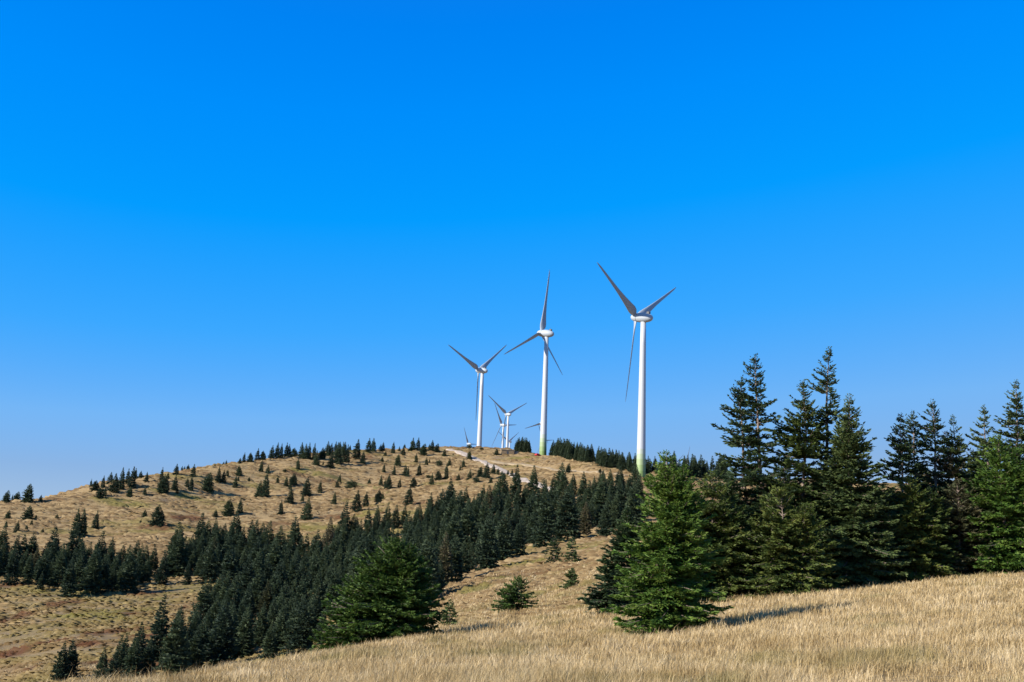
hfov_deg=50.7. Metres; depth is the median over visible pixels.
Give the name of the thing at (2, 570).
spruce tree
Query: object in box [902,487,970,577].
spruce tree
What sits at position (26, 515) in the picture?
spruce tree
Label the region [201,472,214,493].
spruce tree
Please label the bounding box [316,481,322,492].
spruce tree
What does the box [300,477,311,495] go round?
spruce tree
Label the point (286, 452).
spruce tree
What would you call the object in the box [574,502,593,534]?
spruce tree
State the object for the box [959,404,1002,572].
spruce tree
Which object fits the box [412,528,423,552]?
spruce tree
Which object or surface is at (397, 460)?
spruce tree
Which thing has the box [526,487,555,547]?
spruce tree
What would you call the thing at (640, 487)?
spruce tree
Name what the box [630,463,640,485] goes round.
spruce tree
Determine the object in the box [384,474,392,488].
spruce tree
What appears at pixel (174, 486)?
spruce tree
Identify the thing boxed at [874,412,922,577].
spruce tree
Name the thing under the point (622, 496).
spruce tree
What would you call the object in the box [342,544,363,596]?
spruce tree
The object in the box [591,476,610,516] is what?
spruce tree
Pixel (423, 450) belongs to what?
spruce tree
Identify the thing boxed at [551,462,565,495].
spruce tree
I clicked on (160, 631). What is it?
spruce tree
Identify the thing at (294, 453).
spruce tree
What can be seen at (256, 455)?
spruce tree
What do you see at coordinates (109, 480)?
spruce tree
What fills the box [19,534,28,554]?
spruce tree
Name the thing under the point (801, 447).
spruce tree
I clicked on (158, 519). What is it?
spruce tree
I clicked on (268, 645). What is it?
spruce tree
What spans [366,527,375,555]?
spruce tree
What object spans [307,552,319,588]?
spruce tree
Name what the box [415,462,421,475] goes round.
spruce tree
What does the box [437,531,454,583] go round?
spruce tree
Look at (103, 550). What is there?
spruce tree
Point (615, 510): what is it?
spruce tree
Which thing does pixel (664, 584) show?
spruce tree
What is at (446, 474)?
spruce tree
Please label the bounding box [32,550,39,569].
spruce tree
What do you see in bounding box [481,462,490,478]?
spruce tree
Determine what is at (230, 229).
sky
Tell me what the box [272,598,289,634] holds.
spruce tree
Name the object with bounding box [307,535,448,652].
spruce tree
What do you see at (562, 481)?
spruce tree
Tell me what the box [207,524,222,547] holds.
spruce tree
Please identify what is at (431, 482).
spruce tree
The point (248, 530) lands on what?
spruce tree
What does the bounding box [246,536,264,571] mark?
spruce tree
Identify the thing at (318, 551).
spruce tree
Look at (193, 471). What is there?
spruce tree
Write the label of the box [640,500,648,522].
spruce tree
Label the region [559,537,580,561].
spruce tree
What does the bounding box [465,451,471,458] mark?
spruce tree
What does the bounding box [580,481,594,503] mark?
spruce tree
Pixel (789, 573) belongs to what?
spruce tree
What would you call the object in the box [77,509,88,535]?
spruce tree
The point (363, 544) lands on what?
spruce tree
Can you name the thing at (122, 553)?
spruce tree
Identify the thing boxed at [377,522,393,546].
spruce tree
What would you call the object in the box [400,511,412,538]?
spruce tree
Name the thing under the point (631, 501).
spruce tree
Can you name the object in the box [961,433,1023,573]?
spruce tree
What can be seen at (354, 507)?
spruce tree
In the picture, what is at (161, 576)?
spruce tree
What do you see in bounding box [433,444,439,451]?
spruce tree
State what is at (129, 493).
spruce tree
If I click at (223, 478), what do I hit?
spruce tree
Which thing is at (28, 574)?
spruce tree
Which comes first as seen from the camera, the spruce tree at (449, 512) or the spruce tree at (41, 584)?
the spruce tree at (41, 584)
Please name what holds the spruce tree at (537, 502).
on the ground at (33, 633)
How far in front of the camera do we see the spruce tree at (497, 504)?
289.66 m
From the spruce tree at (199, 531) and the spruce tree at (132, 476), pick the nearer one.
the spruce tree at (199, 531)
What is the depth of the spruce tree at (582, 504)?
272.13 m
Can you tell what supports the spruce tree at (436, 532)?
on the ground at (33, 633)
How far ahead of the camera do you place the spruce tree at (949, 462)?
64.31 m
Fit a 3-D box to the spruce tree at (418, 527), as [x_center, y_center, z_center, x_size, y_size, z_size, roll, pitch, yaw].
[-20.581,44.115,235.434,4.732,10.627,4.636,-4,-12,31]
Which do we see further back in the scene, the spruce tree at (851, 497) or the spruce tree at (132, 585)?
the spruce tree at (132, 585)
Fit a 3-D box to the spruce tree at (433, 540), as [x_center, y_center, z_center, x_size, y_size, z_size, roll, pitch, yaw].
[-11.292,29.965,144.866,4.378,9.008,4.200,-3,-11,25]
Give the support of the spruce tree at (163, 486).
on the ground at (33, 633)
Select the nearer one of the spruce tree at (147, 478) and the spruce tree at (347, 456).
the spruce tree at (147, 478)
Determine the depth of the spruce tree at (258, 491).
495.10 m
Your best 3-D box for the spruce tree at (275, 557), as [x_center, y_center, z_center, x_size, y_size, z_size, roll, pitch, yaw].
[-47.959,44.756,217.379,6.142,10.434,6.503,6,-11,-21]
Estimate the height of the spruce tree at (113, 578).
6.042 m
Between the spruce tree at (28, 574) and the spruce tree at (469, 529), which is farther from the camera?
the spruce tree at (469, 529)
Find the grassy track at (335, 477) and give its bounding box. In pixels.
[300,465,389,492]
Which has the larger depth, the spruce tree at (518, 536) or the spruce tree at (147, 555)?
the spruce tree at (147, 555)
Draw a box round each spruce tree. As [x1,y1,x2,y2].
[0,524,10,565]
[0,545,21,584]
[0,549,4,575]
[1,490,10,502]
[13,491,20,499]
[13,520,19,532]
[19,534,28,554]
[19,553,33,583]
[20,483,34,502]
[20,505,34,519]
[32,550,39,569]
[35,571,44,589]
[47,526,60,556]
[47,641,71,681]
[48,546,67,586]
[54,542,67,576]
[57,559,77,596]
[65,522,82,558]
[66,639,80,676]
[68,508,81,536]
[74,543,86,581]
[74,544,104,594]
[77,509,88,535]
[89,480,99,491]
[91,511,99,528]
[91,531,107,564]
[94,485,104,498]
[100,475,104,487]
[104,652,119,678]
[105,472,112,483]
[105,564,117,591]
[107,473,119,492]
[116,548,141,592]
[118,467,125,489]
[118,545,125,565]
[119,632,129,657]
[125,469,130,483]
[126,467,135,487]
[126,487,132,496]
[135,638,156,676]
[139,559,151,583]
[143,472,148,482]
[143,545,149,564]
[145,594,170,660]
[147,504,165,526]
[152,551,169,584]
[152,608,191,676]
[156,474,169,494]
[158,468,163,480]
[160,521,185,560]
[167,529,189,576]
[170,475,178,490]
[172,464,178,474]
[177,619,194,651]
[181,561,192,584]
[184,541,198,566]
[187,475,193,490]
[188,580,213,624]
[189,464,196,476]
[192,512,207,545]
[194,541,219,583]
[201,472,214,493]
[201,536,221,561]
[201,579,212,605]
[202,600,238,667]
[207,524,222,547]
[211,604,223,628]
[214,466,220,482]
[215,545,238,587]
[217,570,233,607]
[221,472,226,483]
[221,499,234,516]
[221,523,226,534]
[226,510,241,541]
[227,547,239,571]
[231,608,256,658]
[232,475,237,487]
[234,466,241,475]
[234,553,256,603]
[236,498,243,513]
[241,584,255,620]
[244,519,253,545]
[246,453,252,461]
[246,521,262,551]
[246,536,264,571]
[247,552,263,584]
[253,448,259,460]
[254,481,263,496]
[254,580,273,617]
[257,624,276,658]
[258,460,263,471]
[258,471,270,496]
[260,451,265,459]
[263,520,274,546]
[264,537,286,574]
[266,446,274,458]
[270,560,288,593]
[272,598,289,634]
[273,526,286,553]
[274,442,279,457]
[276,581,290,609]
[277,444,283,458]
[277,499,282,514]
[277,594,315,655]
[283,443,288,457]
[284,477,288,486]
[284,487,294,503]
[286,444,291,456]
[286,515,302,551]
[288,472,297,485]
[291,448,298,456]
[293,561,306,589]
[294,458,299,469]
[297,442,303,457]
[299,498,312,520]
[300,443,308,458]
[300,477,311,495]
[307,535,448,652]
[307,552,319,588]
[308,444,311,458]
[308,529,322,566]
[308,541,322,575]
[311,443,316,458]
[311,450,320,466]
[312,608,328,643]
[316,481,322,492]
[318,447,325,459]
[318,557,328,584]
[318,565,341,617]
[322,518,334,553]
[322,564,335,588]
[325,444,330,455]
[326,453,333,467]
[326,531,341,562]
[329,545,344,574]
[330,491,336,503]
[331,571,355,623]
[332,443,341,464]
[334,501,351,539]
[338,517,349,553]
[340,442,345,462]
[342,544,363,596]
[343,444,350,462]
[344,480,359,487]
[344,530,373,581]
[344,537,356,559]
[349,490,361,512]
[351,439,360,459]
[353,527,361,544]
[359,453,365,463]
[361,492,368,506]
[363,508,371,531]
[364,438,371,452]
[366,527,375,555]
[371,438,376,451]
[374,489,381,502]
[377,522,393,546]
[380,515,386,531]
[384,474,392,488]
[389,504,400,528]
[391,443,394,452]
[393,454,400,466]
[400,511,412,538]
[401,465,407,475]
[402,486,413,505]
[408,437,415,449]
[409,477,416,486]
[411,519,422,539]
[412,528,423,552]
[415,437,419,449]
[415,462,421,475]
[417,527,440,598]
[418,444,427,455]
[421,512,428,527]
[426,532,439,572]
[428,440,434,450]
[428,516,439,546]
[429,474,434,484]
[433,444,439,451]
[434,470,441,480]
[434,503,445,527]
[437,485,452,511]
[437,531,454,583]
[438,489,444,505]
[438,489,461,535]
[438,504,466,558]
[440,598,457,625]
[442,464,448,478]
[444,512,456,538]
[445,478,454,496]
[445,532,466,583]
[453,490,468,523]
[455,499,477,551]
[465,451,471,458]
[466,469,471,479]
[468,543,475,568]
[471,510,500,570]
[472,493,480,527]
[474,492,489,540]
[475,466,482,476]
[478,485,485,496]
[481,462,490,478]
[481,484,493,511]
[488,471,508,503]
[489,489,504,522]
[490,464,495,473]
[491,575,538,612]
[494,509,515,560]
[495,509,513,538]
[505,492,513,516]
[509,464,521,504]
[512,486,523,513]
[512,518,526,555]
[513,502,520,524]
[518,515,527,544]
[520,496,531,517]
[525,465,538,496]
[525,479,548,534]
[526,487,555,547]
[541,537,563,563]
[549,498,553,522]
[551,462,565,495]
[551,468,568,501]
[552,484,582,541]
[552,485,569,517]
[558,568,579,588]
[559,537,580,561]
[565,463,570,472]
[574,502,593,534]
[576,506,646,615]
[577,471,586,493]
[577,492,588,511]
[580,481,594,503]
[590,479,596,497]
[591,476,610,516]
[596,500,613,535]
[600,449,734,638]
[607,491,622,528]
[613,466,625,495]
[615,481,627,514]
[623,478,643,531]
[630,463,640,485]
[630,473,646,507]
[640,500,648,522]
[690,469,768,601]
[698,353,795,590]
[718,480,745,565]
[729,485,843,600]
[752,379,840,586]
[753,455,799,507]
[781,346,852,585]
[789,393,910,589]
[854,494,918,585]
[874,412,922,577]
[879,398,963,559]
[882,473,956,581]
[897,466,933,493]
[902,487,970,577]
[923,431,978,561]
[929,414,979,572]
[934,480,997,575]
[958,449,985,526]
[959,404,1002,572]
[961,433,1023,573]
[973,379,1023,522]
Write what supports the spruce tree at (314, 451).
on the ground at (33, 633)
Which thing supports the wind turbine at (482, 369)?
on the ground at (33, 633)
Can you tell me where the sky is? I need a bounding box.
[0,0,1023,500]
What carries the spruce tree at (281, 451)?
on the ground at (33, 633)
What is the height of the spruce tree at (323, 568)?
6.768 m
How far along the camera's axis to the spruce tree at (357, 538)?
248.29 m
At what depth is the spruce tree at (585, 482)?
405.96 m
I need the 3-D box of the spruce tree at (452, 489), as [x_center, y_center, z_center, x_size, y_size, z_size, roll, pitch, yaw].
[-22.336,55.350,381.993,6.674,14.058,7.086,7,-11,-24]
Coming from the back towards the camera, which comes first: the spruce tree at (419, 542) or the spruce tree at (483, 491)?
the spruce tree at (483, 491)
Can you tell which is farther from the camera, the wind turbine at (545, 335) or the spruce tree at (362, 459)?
the wind turbine at (545, 335)
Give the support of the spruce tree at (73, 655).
on the ground at (33, 633)
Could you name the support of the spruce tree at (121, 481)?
on the ground at (33, 633)
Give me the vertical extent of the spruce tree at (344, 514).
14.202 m
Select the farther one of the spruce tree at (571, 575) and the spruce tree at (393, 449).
the spruce tree at (393, 449)
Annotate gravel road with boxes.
[446,449,551,489]
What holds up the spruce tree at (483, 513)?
on the ground at (33, 633)
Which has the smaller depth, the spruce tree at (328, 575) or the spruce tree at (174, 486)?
the spruce tree at (328, 575)
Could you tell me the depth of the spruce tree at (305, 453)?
609.46 m
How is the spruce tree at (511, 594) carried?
on the ground at (33, 633)
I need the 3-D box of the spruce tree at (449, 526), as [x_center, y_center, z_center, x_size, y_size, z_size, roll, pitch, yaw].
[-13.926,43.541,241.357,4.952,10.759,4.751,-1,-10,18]
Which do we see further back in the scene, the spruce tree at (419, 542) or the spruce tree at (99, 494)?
the spruce tree at (99, 494)
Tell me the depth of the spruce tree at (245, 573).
182.77 m
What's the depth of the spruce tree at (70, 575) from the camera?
201.89 m
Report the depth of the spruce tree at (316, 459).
590.38 m
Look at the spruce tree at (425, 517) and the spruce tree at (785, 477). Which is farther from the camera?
the spruce tree at (425, 517)
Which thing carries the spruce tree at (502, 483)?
on the ground at (33, 633)
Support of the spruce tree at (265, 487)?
on the ground at (33, 633)
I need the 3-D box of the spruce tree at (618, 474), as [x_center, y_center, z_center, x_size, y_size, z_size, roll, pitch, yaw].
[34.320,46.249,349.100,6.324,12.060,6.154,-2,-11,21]
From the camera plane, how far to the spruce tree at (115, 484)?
449.45 m
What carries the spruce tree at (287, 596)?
on the ground at (33, 633)
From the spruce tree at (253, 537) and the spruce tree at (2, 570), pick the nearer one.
the spruce tree at (2, 570)
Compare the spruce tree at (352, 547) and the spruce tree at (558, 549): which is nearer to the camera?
the spruce tree at (558, 549)
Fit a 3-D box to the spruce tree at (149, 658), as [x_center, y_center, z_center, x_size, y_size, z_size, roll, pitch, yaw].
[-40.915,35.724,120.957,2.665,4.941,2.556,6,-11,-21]
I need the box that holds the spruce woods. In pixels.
[0,437,728,678]
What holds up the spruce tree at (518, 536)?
on the ground at (33, 633)
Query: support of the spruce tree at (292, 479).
on the ground at (33, 633)
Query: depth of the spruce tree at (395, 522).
326.75 m
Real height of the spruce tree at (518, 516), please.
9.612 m
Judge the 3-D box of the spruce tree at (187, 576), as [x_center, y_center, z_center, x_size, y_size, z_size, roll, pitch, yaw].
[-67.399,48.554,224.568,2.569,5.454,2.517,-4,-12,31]
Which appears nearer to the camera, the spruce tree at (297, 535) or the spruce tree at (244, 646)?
the spruce tree at (244, 646)
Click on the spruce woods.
(566, 449)
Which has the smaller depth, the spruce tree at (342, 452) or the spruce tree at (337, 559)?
the spruce tree at (337, 559)
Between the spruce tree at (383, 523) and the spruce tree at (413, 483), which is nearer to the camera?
the spruce tree at (383, 523)
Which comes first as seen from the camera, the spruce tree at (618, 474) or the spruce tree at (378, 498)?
the spruce tree at (618, 474)
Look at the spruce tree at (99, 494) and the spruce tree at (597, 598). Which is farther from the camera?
the spruce tree at (99, 494)
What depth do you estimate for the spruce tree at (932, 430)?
63.95 m
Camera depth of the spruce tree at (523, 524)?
226.77 m
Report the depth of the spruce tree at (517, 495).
332.58 m
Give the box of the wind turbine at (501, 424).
[492,405,509,447]
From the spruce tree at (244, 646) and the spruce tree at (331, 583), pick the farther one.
the spruce tree at (331, 583)
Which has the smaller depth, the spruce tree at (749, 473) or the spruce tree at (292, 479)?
the spruce tree at (749, 473)
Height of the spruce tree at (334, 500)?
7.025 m
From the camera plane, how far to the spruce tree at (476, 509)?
295.65 m
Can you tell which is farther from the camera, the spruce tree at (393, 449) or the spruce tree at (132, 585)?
the spruce tree at (393, 449)
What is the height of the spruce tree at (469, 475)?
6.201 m
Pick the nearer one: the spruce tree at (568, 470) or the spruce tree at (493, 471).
the spruce tree at (568, 470)
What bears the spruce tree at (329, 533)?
on the ground at (33, 633)
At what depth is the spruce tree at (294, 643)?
124.65 m
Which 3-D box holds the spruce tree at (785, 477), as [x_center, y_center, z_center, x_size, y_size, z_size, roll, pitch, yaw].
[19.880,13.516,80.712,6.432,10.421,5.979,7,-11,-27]
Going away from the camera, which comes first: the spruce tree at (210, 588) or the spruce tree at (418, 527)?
the spruce tree at (210, 588)
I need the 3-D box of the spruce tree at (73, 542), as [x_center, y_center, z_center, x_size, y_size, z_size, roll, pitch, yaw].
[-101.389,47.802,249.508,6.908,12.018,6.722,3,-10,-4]
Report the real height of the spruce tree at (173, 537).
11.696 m
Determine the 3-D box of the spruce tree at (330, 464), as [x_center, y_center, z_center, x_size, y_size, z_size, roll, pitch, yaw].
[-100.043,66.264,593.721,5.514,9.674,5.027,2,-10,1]
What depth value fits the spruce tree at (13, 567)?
211.85 m
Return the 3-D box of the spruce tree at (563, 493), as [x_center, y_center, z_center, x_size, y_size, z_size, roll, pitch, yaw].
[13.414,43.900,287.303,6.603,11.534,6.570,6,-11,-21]
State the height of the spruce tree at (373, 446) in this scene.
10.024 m
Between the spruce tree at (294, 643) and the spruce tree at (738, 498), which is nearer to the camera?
the spruce tree at (738, 498)
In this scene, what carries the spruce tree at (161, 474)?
on the ground at (33, 633)
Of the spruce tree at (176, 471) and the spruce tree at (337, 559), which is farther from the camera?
the spruce tree at (176, 471)
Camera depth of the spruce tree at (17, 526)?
333.67 m
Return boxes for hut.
[500,449,517,454]
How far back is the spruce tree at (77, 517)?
323.16 m
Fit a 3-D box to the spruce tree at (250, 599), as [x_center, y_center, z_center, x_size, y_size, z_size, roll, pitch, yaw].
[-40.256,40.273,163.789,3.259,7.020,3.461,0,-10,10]
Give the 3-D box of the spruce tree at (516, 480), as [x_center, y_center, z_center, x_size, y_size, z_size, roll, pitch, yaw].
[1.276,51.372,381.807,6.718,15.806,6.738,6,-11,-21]
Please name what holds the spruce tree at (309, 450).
on the ground at (33, 633)
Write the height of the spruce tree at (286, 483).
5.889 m
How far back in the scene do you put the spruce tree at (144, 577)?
227.40 m
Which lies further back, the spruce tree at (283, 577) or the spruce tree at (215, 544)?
the spruce tree at (215, 544)
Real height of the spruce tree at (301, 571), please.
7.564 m
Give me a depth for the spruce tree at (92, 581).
205.67 m
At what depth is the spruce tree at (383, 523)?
307.60 m
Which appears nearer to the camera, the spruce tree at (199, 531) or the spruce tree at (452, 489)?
the spruce tree at (199, 531)
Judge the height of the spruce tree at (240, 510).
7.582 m
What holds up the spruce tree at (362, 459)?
on the ground at (33, 633)
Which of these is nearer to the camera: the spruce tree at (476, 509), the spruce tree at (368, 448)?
the spruce tree at (476, 509)
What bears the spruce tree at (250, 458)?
on the ground at (33, 633)
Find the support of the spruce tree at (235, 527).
on the ground at (33, 633)
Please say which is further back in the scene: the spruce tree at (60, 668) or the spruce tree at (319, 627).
the spruce tree at (319, 627)
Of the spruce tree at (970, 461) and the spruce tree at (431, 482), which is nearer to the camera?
the spruce tree at (970, 461)
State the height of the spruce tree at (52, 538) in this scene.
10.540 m
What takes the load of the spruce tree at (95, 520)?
on the ground at (33, 633)
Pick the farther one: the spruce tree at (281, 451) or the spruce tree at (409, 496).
the spruce tree at (281, 451)
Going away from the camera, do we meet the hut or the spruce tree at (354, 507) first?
the spruce tree at (354, 507)
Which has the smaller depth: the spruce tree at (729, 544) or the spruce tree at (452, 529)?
the spruce tree at (729, 544)
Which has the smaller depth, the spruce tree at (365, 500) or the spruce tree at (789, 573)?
the spruce tree at (789, 573)
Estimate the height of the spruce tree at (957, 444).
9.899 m
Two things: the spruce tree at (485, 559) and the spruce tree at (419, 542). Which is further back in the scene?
the spruce tree at (419, 542)
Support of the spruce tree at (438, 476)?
on the ground at (33, 633)
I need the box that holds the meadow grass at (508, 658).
[0,556,1023,681]
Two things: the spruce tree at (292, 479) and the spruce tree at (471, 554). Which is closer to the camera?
the spruce tree at (471, 554)
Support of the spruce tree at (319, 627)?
on the ground at (33, 633)
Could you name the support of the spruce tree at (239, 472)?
on the ground at (33, 633)
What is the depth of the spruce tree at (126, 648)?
126.31 m
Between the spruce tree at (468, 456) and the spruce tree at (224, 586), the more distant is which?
the spruce tree at (468, 456)
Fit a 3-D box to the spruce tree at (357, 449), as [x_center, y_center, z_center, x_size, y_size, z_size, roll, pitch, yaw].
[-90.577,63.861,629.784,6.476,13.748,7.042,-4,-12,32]
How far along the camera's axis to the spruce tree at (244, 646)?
135.44 m
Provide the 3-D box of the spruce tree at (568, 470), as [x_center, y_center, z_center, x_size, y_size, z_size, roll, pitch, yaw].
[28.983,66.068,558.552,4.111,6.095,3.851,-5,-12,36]
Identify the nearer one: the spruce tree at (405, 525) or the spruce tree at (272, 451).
the spruce tree at (405, 525)
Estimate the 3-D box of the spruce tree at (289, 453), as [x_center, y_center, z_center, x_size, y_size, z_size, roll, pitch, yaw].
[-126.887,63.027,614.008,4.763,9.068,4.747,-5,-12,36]
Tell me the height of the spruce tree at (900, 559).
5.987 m
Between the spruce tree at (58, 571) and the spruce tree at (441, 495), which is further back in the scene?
the spruce tree at (441, 495)
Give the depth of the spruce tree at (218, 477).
512.09 m
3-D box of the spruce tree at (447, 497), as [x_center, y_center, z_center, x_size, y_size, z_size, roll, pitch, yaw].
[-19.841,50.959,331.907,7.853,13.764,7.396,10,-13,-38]
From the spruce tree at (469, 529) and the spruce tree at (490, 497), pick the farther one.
the spruce tree at (490, 497)
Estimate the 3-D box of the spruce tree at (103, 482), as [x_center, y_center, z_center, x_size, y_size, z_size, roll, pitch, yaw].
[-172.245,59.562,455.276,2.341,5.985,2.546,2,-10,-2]
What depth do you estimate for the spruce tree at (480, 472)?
570.95 m
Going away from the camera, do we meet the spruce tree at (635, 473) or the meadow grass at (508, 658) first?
the meadow grass at (508, 658)
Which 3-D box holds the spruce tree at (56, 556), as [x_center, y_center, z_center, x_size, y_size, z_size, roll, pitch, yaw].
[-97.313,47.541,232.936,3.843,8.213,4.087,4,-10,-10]
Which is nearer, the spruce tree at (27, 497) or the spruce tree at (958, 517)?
the spruce tree at (958, 517)
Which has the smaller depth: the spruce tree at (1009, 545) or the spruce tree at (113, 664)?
the spruce tree at (1009, 545)
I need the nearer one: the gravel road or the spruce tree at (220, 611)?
the spruce tree at (220, 611)
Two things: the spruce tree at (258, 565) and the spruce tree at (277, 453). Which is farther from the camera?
the spruce tree at (277, 453)
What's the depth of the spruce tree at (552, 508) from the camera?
285.88 m
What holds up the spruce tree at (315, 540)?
on the ground at (33, 633)
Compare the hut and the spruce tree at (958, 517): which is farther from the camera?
the hut
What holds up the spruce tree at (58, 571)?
on the ground at (33, 633)
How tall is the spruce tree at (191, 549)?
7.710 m
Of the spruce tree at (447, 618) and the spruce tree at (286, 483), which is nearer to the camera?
the spruce tree at (447, 618)
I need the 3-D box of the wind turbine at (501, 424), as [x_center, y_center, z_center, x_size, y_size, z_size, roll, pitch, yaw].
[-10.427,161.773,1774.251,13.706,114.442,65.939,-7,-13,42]
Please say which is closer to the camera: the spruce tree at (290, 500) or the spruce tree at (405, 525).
the spruce tree at (405, 525)
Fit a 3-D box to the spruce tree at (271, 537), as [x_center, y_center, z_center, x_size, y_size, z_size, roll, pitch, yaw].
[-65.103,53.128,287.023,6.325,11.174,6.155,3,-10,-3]
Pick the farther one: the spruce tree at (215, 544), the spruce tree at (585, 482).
the spruce tree at (585, 482)
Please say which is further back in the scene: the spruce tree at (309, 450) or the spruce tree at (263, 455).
the spruce tree at (309, 450)
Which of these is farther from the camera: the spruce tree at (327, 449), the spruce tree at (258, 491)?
the spruce tree at (327, 449)
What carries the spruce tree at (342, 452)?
on the ground at (33, 633)
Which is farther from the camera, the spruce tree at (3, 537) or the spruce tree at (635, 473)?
the spruce tree at (635, 473)
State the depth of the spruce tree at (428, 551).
126.96 m
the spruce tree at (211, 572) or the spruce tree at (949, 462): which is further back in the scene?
the spruce tree at (211, 572)
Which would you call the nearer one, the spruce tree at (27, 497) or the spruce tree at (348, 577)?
the spruce tree at (348, 577)
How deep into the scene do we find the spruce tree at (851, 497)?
57.65 m
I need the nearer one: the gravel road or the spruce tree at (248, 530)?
the spruce tree at (248, 530)
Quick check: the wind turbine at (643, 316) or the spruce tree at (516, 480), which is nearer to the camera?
the spruce tree at (516, 480)
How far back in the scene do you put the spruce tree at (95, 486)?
447.88 m
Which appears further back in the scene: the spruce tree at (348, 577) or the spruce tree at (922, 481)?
the spruce tree at (348, 577)
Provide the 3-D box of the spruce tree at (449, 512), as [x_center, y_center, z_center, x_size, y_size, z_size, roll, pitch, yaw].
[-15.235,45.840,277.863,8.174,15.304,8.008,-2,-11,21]
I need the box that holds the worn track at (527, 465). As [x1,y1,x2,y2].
[491,460,627,475]
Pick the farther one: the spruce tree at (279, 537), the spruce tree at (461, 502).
the spruce tree at (461, 502)
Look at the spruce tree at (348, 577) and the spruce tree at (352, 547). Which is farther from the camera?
the spruce tree at (352, 547)
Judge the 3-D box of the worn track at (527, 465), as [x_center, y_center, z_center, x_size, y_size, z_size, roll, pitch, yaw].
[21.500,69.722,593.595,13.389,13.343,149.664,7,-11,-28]
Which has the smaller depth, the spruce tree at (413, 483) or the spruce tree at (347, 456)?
the spruce tree at (413, 483)
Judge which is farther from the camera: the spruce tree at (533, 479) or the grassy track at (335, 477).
the grassy track at (335, 477)
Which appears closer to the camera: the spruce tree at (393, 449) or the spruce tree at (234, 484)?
the spruce tree at (234, 484)
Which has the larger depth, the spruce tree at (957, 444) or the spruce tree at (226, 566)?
the spruce tree at (226, 566)
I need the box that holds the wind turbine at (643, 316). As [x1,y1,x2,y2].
[597,263,675,477]
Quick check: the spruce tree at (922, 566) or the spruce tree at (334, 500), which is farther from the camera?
the spruce tree at (334, 500)
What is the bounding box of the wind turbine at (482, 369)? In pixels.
[449,345,505,446]
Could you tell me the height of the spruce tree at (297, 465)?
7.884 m
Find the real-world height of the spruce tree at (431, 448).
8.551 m
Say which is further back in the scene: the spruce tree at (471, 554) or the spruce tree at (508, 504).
the spruce tree at (508, 504)
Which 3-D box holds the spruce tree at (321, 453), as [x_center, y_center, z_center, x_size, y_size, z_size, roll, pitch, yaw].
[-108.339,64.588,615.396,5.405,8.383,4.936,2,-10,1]
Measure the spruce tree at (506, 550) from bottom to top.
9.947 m
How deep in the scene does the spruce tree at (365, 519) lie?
307.70 m
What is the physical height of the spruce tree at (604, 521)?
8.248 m
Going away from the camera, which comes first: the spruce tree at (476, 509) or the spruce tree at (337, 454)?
the spruce tree at (476, 509)
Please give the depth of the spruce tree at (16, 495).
444.10 m
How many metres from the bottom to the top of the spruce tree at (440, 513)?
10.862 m
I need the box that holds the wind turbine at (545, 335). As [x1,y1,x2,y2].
[505,270,562,454]
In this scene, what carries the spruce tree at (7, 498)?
on the ground at (33, 633)
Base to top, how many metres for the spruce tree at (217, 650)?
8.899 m
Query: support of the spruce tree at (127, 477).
on the ground at (33, 633)
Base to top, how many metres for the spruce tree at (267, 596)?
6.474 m
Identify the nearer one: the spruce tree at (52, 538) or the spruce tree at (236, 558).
the spruce tree at (236, 558)
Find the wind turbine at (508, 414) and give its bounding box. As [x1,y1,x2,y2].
[488,395,525,446]
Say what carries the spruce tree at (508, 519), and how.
on the ground at (33, 633)
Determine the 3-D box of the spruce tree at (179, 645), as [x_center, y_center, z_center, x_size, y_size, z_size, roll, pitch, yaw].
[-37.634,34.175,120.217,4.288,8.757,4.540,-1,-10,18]
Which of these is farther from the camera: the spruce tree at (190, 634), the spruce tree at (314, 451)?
the spruce tree at (314, 451)
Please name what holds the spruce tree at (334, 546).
on the ground at (33, 633)
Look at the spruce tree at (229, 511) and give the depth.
418.99 m
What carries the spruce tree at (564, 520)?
on the ground at (33, 633)
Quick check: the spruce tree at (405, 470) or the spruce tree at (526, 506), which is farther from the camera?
the spruce tree at (405, 470)
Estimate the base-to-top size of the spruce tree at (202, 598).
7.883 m
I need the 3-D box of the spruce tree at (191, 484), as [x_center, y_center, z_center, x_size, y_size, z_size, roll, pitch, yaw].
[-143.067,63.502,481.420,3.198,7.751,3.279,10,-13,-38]
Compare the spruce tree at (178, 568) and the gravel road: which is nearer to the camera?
the spruce tree at (178, 568)
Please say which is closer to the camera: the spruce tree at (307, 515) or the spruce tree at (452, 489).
the spruce tree at (452, 489)
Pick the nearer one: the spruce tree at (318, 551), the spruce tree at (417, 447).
the spruce tree at (318, 551)
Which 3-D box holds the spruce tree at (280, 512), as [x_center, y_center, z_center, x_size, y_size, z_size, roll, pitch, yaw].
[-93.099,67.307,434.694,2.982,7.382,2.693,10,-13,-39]
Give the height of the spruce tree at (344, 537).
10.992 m
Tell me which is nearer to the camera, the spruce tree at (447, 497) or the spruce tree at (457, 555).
the spruce tree at (457, 555)
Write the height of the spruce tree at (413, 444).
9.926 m
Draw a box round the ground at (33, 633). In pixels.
[0,447,1023,681]
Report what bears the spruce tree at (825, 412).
on the ground at (33, 633)
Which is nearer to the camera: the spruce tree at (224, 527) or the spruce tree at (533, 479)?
the spruce tree at (224, 527)
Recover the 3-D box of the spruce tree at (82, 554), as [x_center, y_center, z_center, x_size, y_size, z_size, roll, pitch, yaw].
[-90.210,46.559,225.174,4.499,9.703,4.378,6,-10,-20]

